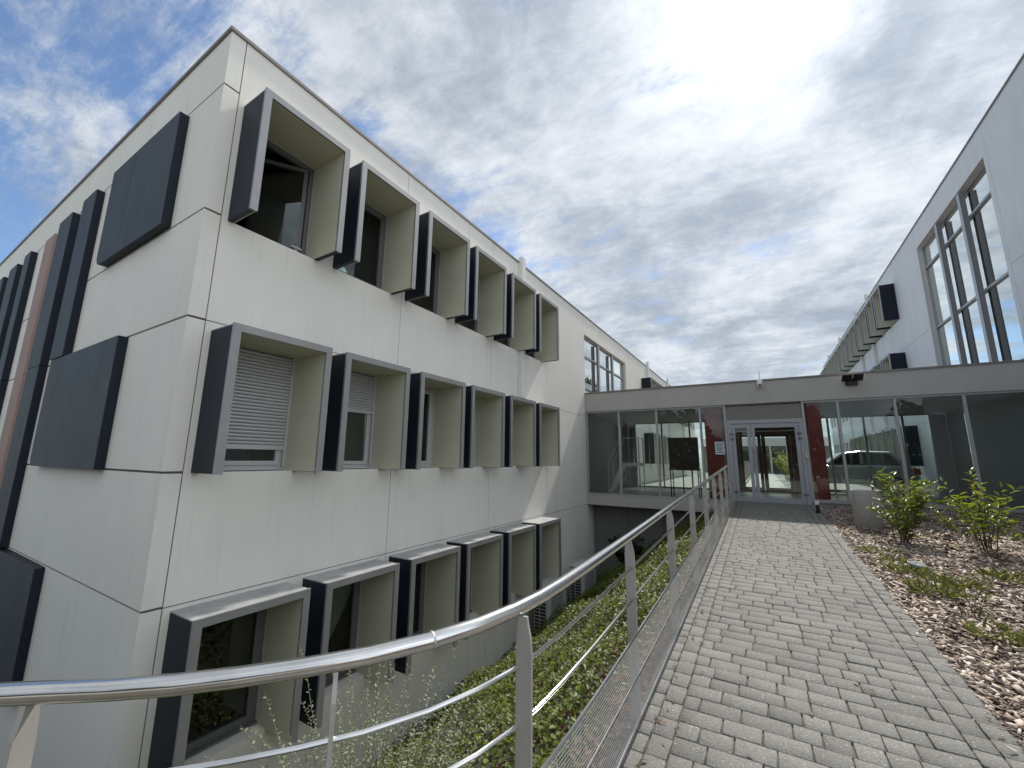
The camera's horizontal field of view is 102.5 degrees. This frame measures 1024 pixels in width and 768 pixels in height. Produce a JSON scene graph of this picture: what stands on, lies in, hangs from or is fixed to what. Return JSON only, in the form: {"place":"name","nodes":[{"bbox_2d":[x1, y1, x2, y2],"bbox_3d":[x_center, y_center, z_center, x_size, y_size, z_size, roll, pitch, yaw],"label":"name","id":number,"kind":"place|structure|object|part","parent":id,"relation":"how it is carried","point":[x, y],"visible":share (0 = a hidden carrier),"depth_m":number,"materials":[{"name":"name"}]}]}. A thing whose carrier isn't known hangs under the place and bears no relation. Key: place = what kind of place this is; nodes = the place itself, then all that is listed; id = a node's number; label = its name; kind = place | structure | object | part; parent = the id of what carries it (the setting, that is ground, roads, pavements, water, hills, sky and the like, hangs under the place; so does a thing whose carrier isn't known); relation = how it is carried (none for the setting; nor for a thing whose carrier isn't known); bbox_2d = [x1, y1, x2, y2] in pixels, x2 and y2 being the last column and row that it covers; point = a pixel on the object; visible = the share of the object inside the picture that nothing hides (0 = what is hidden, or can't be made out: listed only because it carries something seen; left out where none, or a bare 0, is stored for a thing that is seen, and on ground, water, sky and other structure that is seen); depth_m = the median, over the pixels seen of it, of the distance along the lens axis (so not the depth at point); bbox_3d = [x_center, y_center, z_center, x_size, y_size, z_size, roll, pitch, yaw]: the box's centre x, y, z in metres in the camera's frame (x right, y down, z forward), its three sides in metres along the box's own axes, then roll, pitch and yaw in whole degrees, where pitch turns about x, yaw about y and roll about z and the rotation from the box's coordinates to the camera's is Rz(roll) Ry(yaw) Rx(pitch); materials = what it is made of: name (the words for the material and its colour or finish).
{"place":"outdoors","nodes":[
{"label":"outdoors","id":0,"kind":"place"},
{"bbox_2d":[0,0,1023,462],"label":"sky","id":1,"kind":"structure","parent":0,"point":[719,187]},
{"bbox_2d":[384,505,730,767],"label":"planted bank","id":2,"kind":"structure","parent":0,"point":[476,763],"depth_m":4.11,"materials":[{"name":"green plant"}]},
{"bbox_2d":[205,641,495,767],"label":"silvery shrub","id":3,"kind":"object","parent":2,"relation":"on","point":[388,762],"visible":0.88,"depth_m":2.13,"materials":[{"name":"green plant"}]},
{"bbox_2d":[370,506,721,767],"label":"ground cover","id":4,"kind":"object","parent":2,"relation":"on","point":[501,708],"visible":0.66,"depth_m":4.84,"materials":[{"name":"green plant"}]},
{"bbox_2d":[534,576,565,633],"bbox_3d":[0.924,5.403,9.835,0.455,1.260,0.987,-6,-12,31],"label":"air conditioner","id":5,"kind":"object","parent":2,"relation":"on","point":[544,610],"visible":0.44,"depth_m":9.49,"materials":[{"name":"grey metal"}]},
{"bbox_2d":[418,511,726,767],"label":"dry leaves","id":6,"kind":"object","parent":2,"relation":"on","point":[613,651],"visible":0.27,"depth_m":3.25,"materials":[{"name":"plant"}]},
{"bbox_2d":[569,559,595,602],"bbox_3d":[2.004,5.676,11.498,0.455,1.260,0.987,-6,-12,31],"label":"air conditioner","id":7,"kind":"object","parent":2,"relation":"on","point":[582,584],"visible":0.38,"depth_m":11.17,"materials":[{"name":"grey metal"}]},
{"bbox_2d":[607,533,644,567],"bbox_3d":[3.236,4.790,11.662,1.058,0.939,1.374,-6,-12,31],"label":"evergreen bush","id":8,"kind":"object","parent":2,"relation":"on","point":[620,552],"visible":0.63,"depth_m":11.53,"materials":[{"name":"green plant"}]},
{"bbox_2d":[746,473,785,489],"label":"path","id":9,"kind":"structure","parent":0,"point":[775,481],"depth_m":21.13,"materials":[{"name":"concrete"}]},
{"bbox_2d":[703,437,829,473],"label":"link building","id":10,"kind":"structure","parent":0,"point":[776,445],"depth_m":37.81,"materials":[{"name":"white"}]},
{"bbox_2d":[630,472,960,499],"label":"courtyard","id":11,"kind":"structure","parent":0,"point":[678,482],"depth_m":19.72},
{"bbox_2d":[741,461,750,483],"bbox_3d":[14.528,5.305,25.257,0.120,1.085,20.800,-6,-12,31],"label":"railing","id":12,"kind":"object","parent":11,"relation":"on","point":[747,471],"visible":0.42,"depth_m":22.90,"materials":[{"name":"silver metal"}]},
{"bbox_2d":[767,448,789,480],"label":"bush","id":13,"kind":"object","parent":11,"relation":"on","point":[780,468],"visible":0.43,"depth_m":23.84,"materials":[{"name":"green plant"}]},
{"bbox_2d":[777,450,801,474],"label":"bush","id":14,"kind":"object","parent":11,"relation":"on","point":[787,465],"visible":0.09,"depth_m":18.61,"materials":[{"name":"green plant"}]},
{"bbox_2d":[826,451,920,493],"bbox_3d":[13.234,3.400,16.083,3.670,1.520,1.764,-6,-12,31],"label":"parked car","id":15,"kind":"object","parent":11,"relation":"on","point":[857,467],"visible":0.35,"depth_m":15.21,"materials":[{"name":"silver metal"}]},
{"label":"side window","id":16,"kind":"part","parent":15,"relation":"part of","materials":[{"name":"grey glass"}]},
{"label":"side window","id":17,"kind":"part","parent":15,"relation":"part of","materials":[{"name":"grey glass"}]},
{"bbox_2d":[611,501,1023,767],"bbox_3d":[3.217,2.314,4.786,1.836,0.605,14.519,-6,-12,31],"label":"brick path","id":18,"kind":"structure","parent":0,"point":[907,716],"depth_m":2.86,"materials":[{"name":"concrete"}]},
{"bbox_2d":[0,463,734,767],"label":"handrail fence","id":19,"kind":"object","parent":18,"relation":"on","point":[29,697],"visible":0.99,"depth_m":1.38,"materials":[{"name":"silver metal"}]},
{"bbox_2d":[599,640,669,767],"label":"path kerb","id":20,"kind":"structure","parent":18,"relation":"on","point":[646,687],"depth_m":2.32,"materials":[{"name":"concrete"}]},
{"bbox_2d":[639,531,875,759],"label":"fallen leaves","id":21,"kind":"object","parent":18,"relation":"on","point":[703,671],"visible":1,"depth_m":2.77,"materials":[{"name":"brown plant"}]},
{"bbox_2d":[814,501,820,513],"bbox_3d":[6.951,2.810,9.350,0.095,0.285,0.100,-6,-12,31],"label":"ground post","id":22,"kind":"object","parent":18,"relation":"on","point":[816,503],"visible":0.98,"depth_m":9.32,"materials":[{"name":"black plastic"}]},
{"bbox_2d":[616,511,1020,767],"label":"joint moss","id":23,"kind":"object","parent":18,"relation":"on","point":[877,595],"visible":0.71,"depth_m":3.52,"materials":[{"name":"green plant"}]},
{"bbox_2d":[823,507,1023,742],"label":"planting bed","id":24,"kind":"object","parent":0,"point":[993,644],"visible":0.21,"depth_m":4.18,"materials":[{"name":"brown wood"}]},
{"bbox_2d":[850,489,883,529],"bbox_3d":[6.753,2.395,7.828,0.424,0.725,0.424,-6,-12,31],"label":"concrete planter","id":25,"kind":"object","parent":24,"relation":"on","point":[863,515],"visible":0.85,"depth_m":7.69,"materials":[{"name":"concrete"}]},
{"bbox_2d":[851,545,904,555],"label":"grass tuft","id":26,"kind":"object","parent":24,"relation":"on","point":[865,548],"visible":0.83,"depth_m":6.06,"materials":[{"name":"green plant"}]},
{"bbox_2d":[873,553,925,565],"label":"grass tuft","id":27,"kind":"object","parent":24,"relation":"on","point":[894,560],"visible":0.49,"depth_m":5.61,"materials":[{"name":"green plant"}]},
{"bbox_2d":[866,467,944,544],"bbox_3d":[6.436,2.002,6.759,0.958,1.256,1.059,-6,-12,31],"label":"laurel shrub","id":28,"kind":"object","parent":24,"relation":"on","point":[912,511],"visible":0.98,"depth_m":6.64,"materials":[{"name":"green plant"}]},
{"bbox_2d":[878,561,932,580],"bbox_3d":[4.902,2.314,5.096,0.576,0.215,0.557,6,-12,-27],"label":"grass tuft","id":29,"kind":"object","parent":24,"relation":"on","point":[903,569],"visible":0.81,"depth_m":5.08,"materials":[{"name":"green plant"}]},
{"bbox_2d":[814,505,1023,752],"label":"bark chips","id":30,"kind":"object","parent":24,"relation":"on","point":[1004,676],"visible":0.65,"depth_m":4.37,"materials":[{"name":"brown wood"}]},
{"bbox_2d":[908,561,929,570],"bbox_3d":[5.149,2.313,5.206,0.201,0.125,0.189,-6,-12,31],"label":"stone","id":31,"kind":"object","parent":24,"relation":"on","point":[918,564],"visible":0.56,"depth_m":5.17,"materials":[{"name":"grey stone"}]},
{"bbox_2d":[894,572,961,588],"bbox_3d":[4.718,2.253,4.680,0.564,0.160,0.561,6,-12,-29],"label":"grass tuft","id":32,"kind":"object","parent":24,"relation":"on","point":[926,582],"visible":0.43,"depth_m":4.68,"materials":[{"name":"green plant"}]},
{"bbox_2d":[835,512,1023,665],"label":"weeds","id":33,"kind":"object","parent":24,"relation":"on","point":[932,565],"visible":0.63,"depth_m":5.62,"materials":[{"name":"green plant"}]},
{"bbox_2d":[903,575,975,599],"bbox_3d":[4.506,2.196,4.416,0.617,0.249,0.584,0,-10,3],"label":"grass tuft","id":34,"kind":"object","parent":24,"relation":"on","point":[926,589],"visible":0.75,"depth_m":4.38,"materials":[{"name":"green plant"}]},
{"bbox_2d":[926,573,992,594],"bbox_3d":[5.051,2.259,4.690,0.557,0.197,0.576,-3,-11,18],"label":"grass tuft","id":35,"kind":"object","parent":24,"relation":"on","point":[969,584],"visible":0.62,"depth_m":4.62,"materials":[{"name":"green plant"}]},
{"bbox_2d":[927,504,992,538],"bbox_3d":[7.543,2.341,6.941,0.504,0.560,0.729,4,-11,-19],"label":"young shrub","id":36,"kind":"object","parent":24,"relation":"on","point":[950,526],"visible":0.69,"depth_m":6.93,"materials":[{"name":"green plant"}]},
{"bbox_2d":[928,568,996,618],"bbox_3d":[4.287,2.019,3.906,0.460,0.431,0.379,-6,-12,31],"label":"young shrub","id":37,"kind":"object","parent":24,"relation":"on","point":[945,592],"visible":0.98,"depth_m":3.89,"materials":[{"name":"green plant"}]},
{"bbox_2d":[933,467,1023,551],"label":"laurel shrub","id":38,"kind":"object","parent":24,"relation":"on","point":[998,514],"visible":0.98,"depth_m":5.88,"materials":[{"name":"green plant"}]},
{"bbox_2d":[954,615,1023,642],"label":"grass tuft","id":39,"kind":"object","parent":24,"relation":"on","point":[971,628],"visible":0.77,"depth_m":3.46,"materials":[{"name":"green plant"}]},
{"bbox_2d":[968,565,1023,584],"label":"grass tuft","id":40,"kind":"object","parent":24,"relation":"on","point":[1000,576],"visible":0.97,"depth_m":4.77,"materials":[{"name":"green plant"}]},
{"bbox_2d":[988,518,1023,543],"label":"laurel shrub","id":41,"kind":"object","parent":24,"relation":"on","point":[1014,538],"visible":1,"depth_m":5.24,"materials":[{"name":"green plant"}]},
{"bbox_2d":[1000,631,1023,652],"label":"grass tuft","id":42,"kind":"object","parent":24,"relation":"on","point":[1019,643],"visible":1,"depth_m":3.20,"materials":[{"name":"green plant"}]},
{"label":"ground","id":43,"kind":"structure","parent":0,"visible":0},
{"bbox_2d":[0,25,696,767],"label":"office building","id":44,"kind":"structure","parent":43,"relation":"on","point":[288,361],"depth_m":5.63,"materials":[{"name":"paint"}]},
{"bbox_2d":[185,609,266,759],"bbox_3d":[-3.227,3.107,4.452,0.110,1.445,1.005,-6,-12,31],"label":"window","id":45,"kind":"structure","parent":44,"relation":"in","point":[212,737],"depth_m":4.68,"materials":[{"name":"grey"}]},
{"bbox_2d":[223,348,295,470],"bbox_3d":[-3.197,0.303,4.961,0.110,1.445,1.005,-6,-12,31],"label":"window","id":46,"kind":"structure","parent":44,"relation":"in","point":[262,395],"depth_m":5.07,"materials":[{"name":"grey"}]},
{"bbox_2d":[264,140,313,254],"bbox_3d":[-3.361,-2.483,5.584,0.622,1.445,1.005,-6,-12,31],"label":"window","id":47,"kind":"structure","parent":44,"relation":"in","point":[308,173],"depth_m":5.82,"materials":[{"name":"grey"}]},
{"bbox_2d":[325,581,359,687],"bbox_3d":[-2.522,3.324,5.608,0.110,1.445,1.005,-6,-12,31],"label":"window","id":48,"kind":"structure","parent":44,"relation":"in","point":[343,626],"depth_m":5.87,"materials":[{"name":"grey glass"}]},
{"bbox_2d":[343,372,376,468],"bbox_3d":[-2.492,0.520,6.117,0.110,1.445,1.005,-6,-12,31],"label":"window","id":49,"kind":"structure","parent":44,"relation":"in","point":[362,391],"depth_m":6.40,"materials":[{"name":"grey"}]},
{"bbox_2d":[337,203,385,288],"bbox_3d":[-2.462,-2.284,6.626,0.110,1.445,1.005,-6,-12,31],"label":"window","id":50,"kind":"structure","parent":44,"relation":"in","point":[369,270],"depth_m":6.86,"materials":[{"name":"grey glass"}]},
{"bbox_2d":[413,561,425,634],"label":"window","id":51,"kind":"structure","parent":44,"relation":"in","point":[421,567],"depth_m":7.11,"materials":[{"name":"grey glass"}]},
{"bbox_2d":[408,247,439,313],"bbox_3d":[-1.738,-2.061,7.813,0.110,1.445,1.005,-6,-12,31],"label":"window","id":52,"kind":"structure","parent":44,"relation":"in","point":[430,302],"depth_m":8.11,"materials":[{"name":"grey glass"}]},
{"bbox_2d":[421,388,433,466],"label":"window","id":53,"kind":"structure","parent":44,"relation":"in","point":[428,395],"depth_m":7.63,"materials":[{"name":"grey"}]},
{"bbox_2d":[457,277,478,332],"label":"window","id":54,"kind":"structure","parent":44,"relation":"in","point":[472,325],"depth_m":9.20,"materials":[{"name":"grey"}]},
{"bbox_2d":[469,548,471,612],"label":"window","id":55,"kind":"structure","parent":44,"relation":"in","point":[471,548],"depth_m":8.32,"materials":[{"name":"grey"}]},
{"bbox_2d":[473,399,475,465],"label":"window","id":56,"kind":"structure","parent":44,"relation":"in","point":[475,399],"depth_m":8.86,"materials":[{"name":"grey"}]},
{"bbox_2d":[497,338,509,346],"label":"window","id":57,"kind":"structure","parent":44,"relation":"in","point":[506,342],"depth_m":10.35,"materials":[{"name":"grey"}]},
{"bbox_2d":[526,352,534,358],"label":"window","id":58,"kind":"structure","parent":44,"relation":"in","point":[532,355],"depth_m":11.51,"materials":[{"name":"grey"}]},
{"bbox_2d":[584,337,623,391],"bbox_3d":[3.811,-0.347,16.651,0.192,2.040,5.190,-6,-12,31],"label":"window","id":59,"kind":"structure","parent":44,"relation":"in","point":[603,372],"depth_m":16.25,"materials":[{"name":"glass"}]},
{"bbox_2d":[584,359,1023,581],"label":"glass link","id":60,"kind":"object","parent":43,"relation":"on","point":[980,406],"visible":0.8,"depth_m":11.78,"materials":[{"name":"glass"}]},
{"bbox_2d":[607,437,644,492],"bbox_3d":[4.215,2.966,15.200,1.192,1.953,0.702,-6,-12,31],"label":"metal stair","id":61,"kind":"object","parent":60,"relation":"on","point":[615,485],"visible":0.91,"depth_m":15.02,"materials":[{"name":"grey metal"}]},
{"bbox_2d":[668,437,701,497],"bbox_3d":[5.577,2.673,13.262,0.900,1.867,0.540,-6,-12,31],"label":"display board","id":62,"kind":"object","parent":60,"relation":"on","point":[684,453],"visible":0.92,"depth_m":13.20,"materials":[{"name":"black"}]},
{"bbox_2d":[715,442,724,453],"bbox_3d":[5.992,1.848,11.847,0.245,0.360,0.012,-6,-12,31],"label":"notice sheet","id":63,"kind":"object","parent":60,"relation":"attached to","point":[719,447],"visible":1,"depth_m":11.84,"materials":[{"name":"white paper"}]},
{"bbox_2d":[729,424,756,501],"bbox_3d":[6.454,2.203,11.503,0.528,2.159,0.092,-6,-12,31],"label":"door","id":64,"kind":"structure","parent":60,"relation":"in","point":[733,426],"depth_m":11.47,"materials":[{"name":"grey metal"}]},
{"bbox_2d":[738,435,765,491],"bbox_3d":[9.179,3.001,15.743,0.735,2.159,0.060,-6,-12,31],"label":"door","id":65,"kind":"structure","parent":60,"relation":"in","point":[762,489],"depth_m":15.70,"materials":[{"name":"brown"}]},
{"bbox_2d":[757,375,762,386],"bbox_3d":[6.901,-0.142,11.467,0.144,0.480,0.174,-6,-12,31],"label":"security camera","id":66,"kind":"object","parent":60,"relation":"attached to","point":[759,383],"visible":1,"depth_m":11.41,"materials":[{"name":"white plastic"}]},
{"bbox_2d":[760,435,795,492],"bbox_3d":[9.899,2.931,15.317,0.925,2.159,0.060,-6,-12,31],"label":"door","id":67,"kind":"structure","parent":60,"relation":"in","point":[781,490],"depth_m":15.23,"materials":[{"name":"brown"}]},
{"bbox_2d":[750,422,808,504],"bbox_3d":[7.180,2.129,11.057,1.162,2.159,0.122,-6,-12,31],"label":"door","id":68,"kind":"structure","parent":60,"relation":"in","point":[802,501],"depth_m":11.02,"materials":[{"name":"grey metal"}]},
{"bbox_2d":[841,373,863,385],"bbox_3d":[8.577,-0.113,10.354,0.420,0.260,0.319,-6,-12,31],"label":"floodlight","id":69,"kind":"object","parent":60,"relation":"attached to","point":[848,379],"visible":1,"depth_m":10.35,"materials":[{"name":"black plastic"}]},
{"bbox_2d":[820,53,1023,494],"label":"tall office building","id":70,"kind":"structure","parent":43,"relation":"on","point":[948,289],"depth_m":12.05,"materials":[{"name":"grey paint"}]},
{"bbox_2d":[922,164,1023,364],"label":"window","id":71,"kind":"structure","parent":70,"relation":"in","point":[975,312],"depth_m":11.13,"materials":[{"name":"glass"}]}
]}

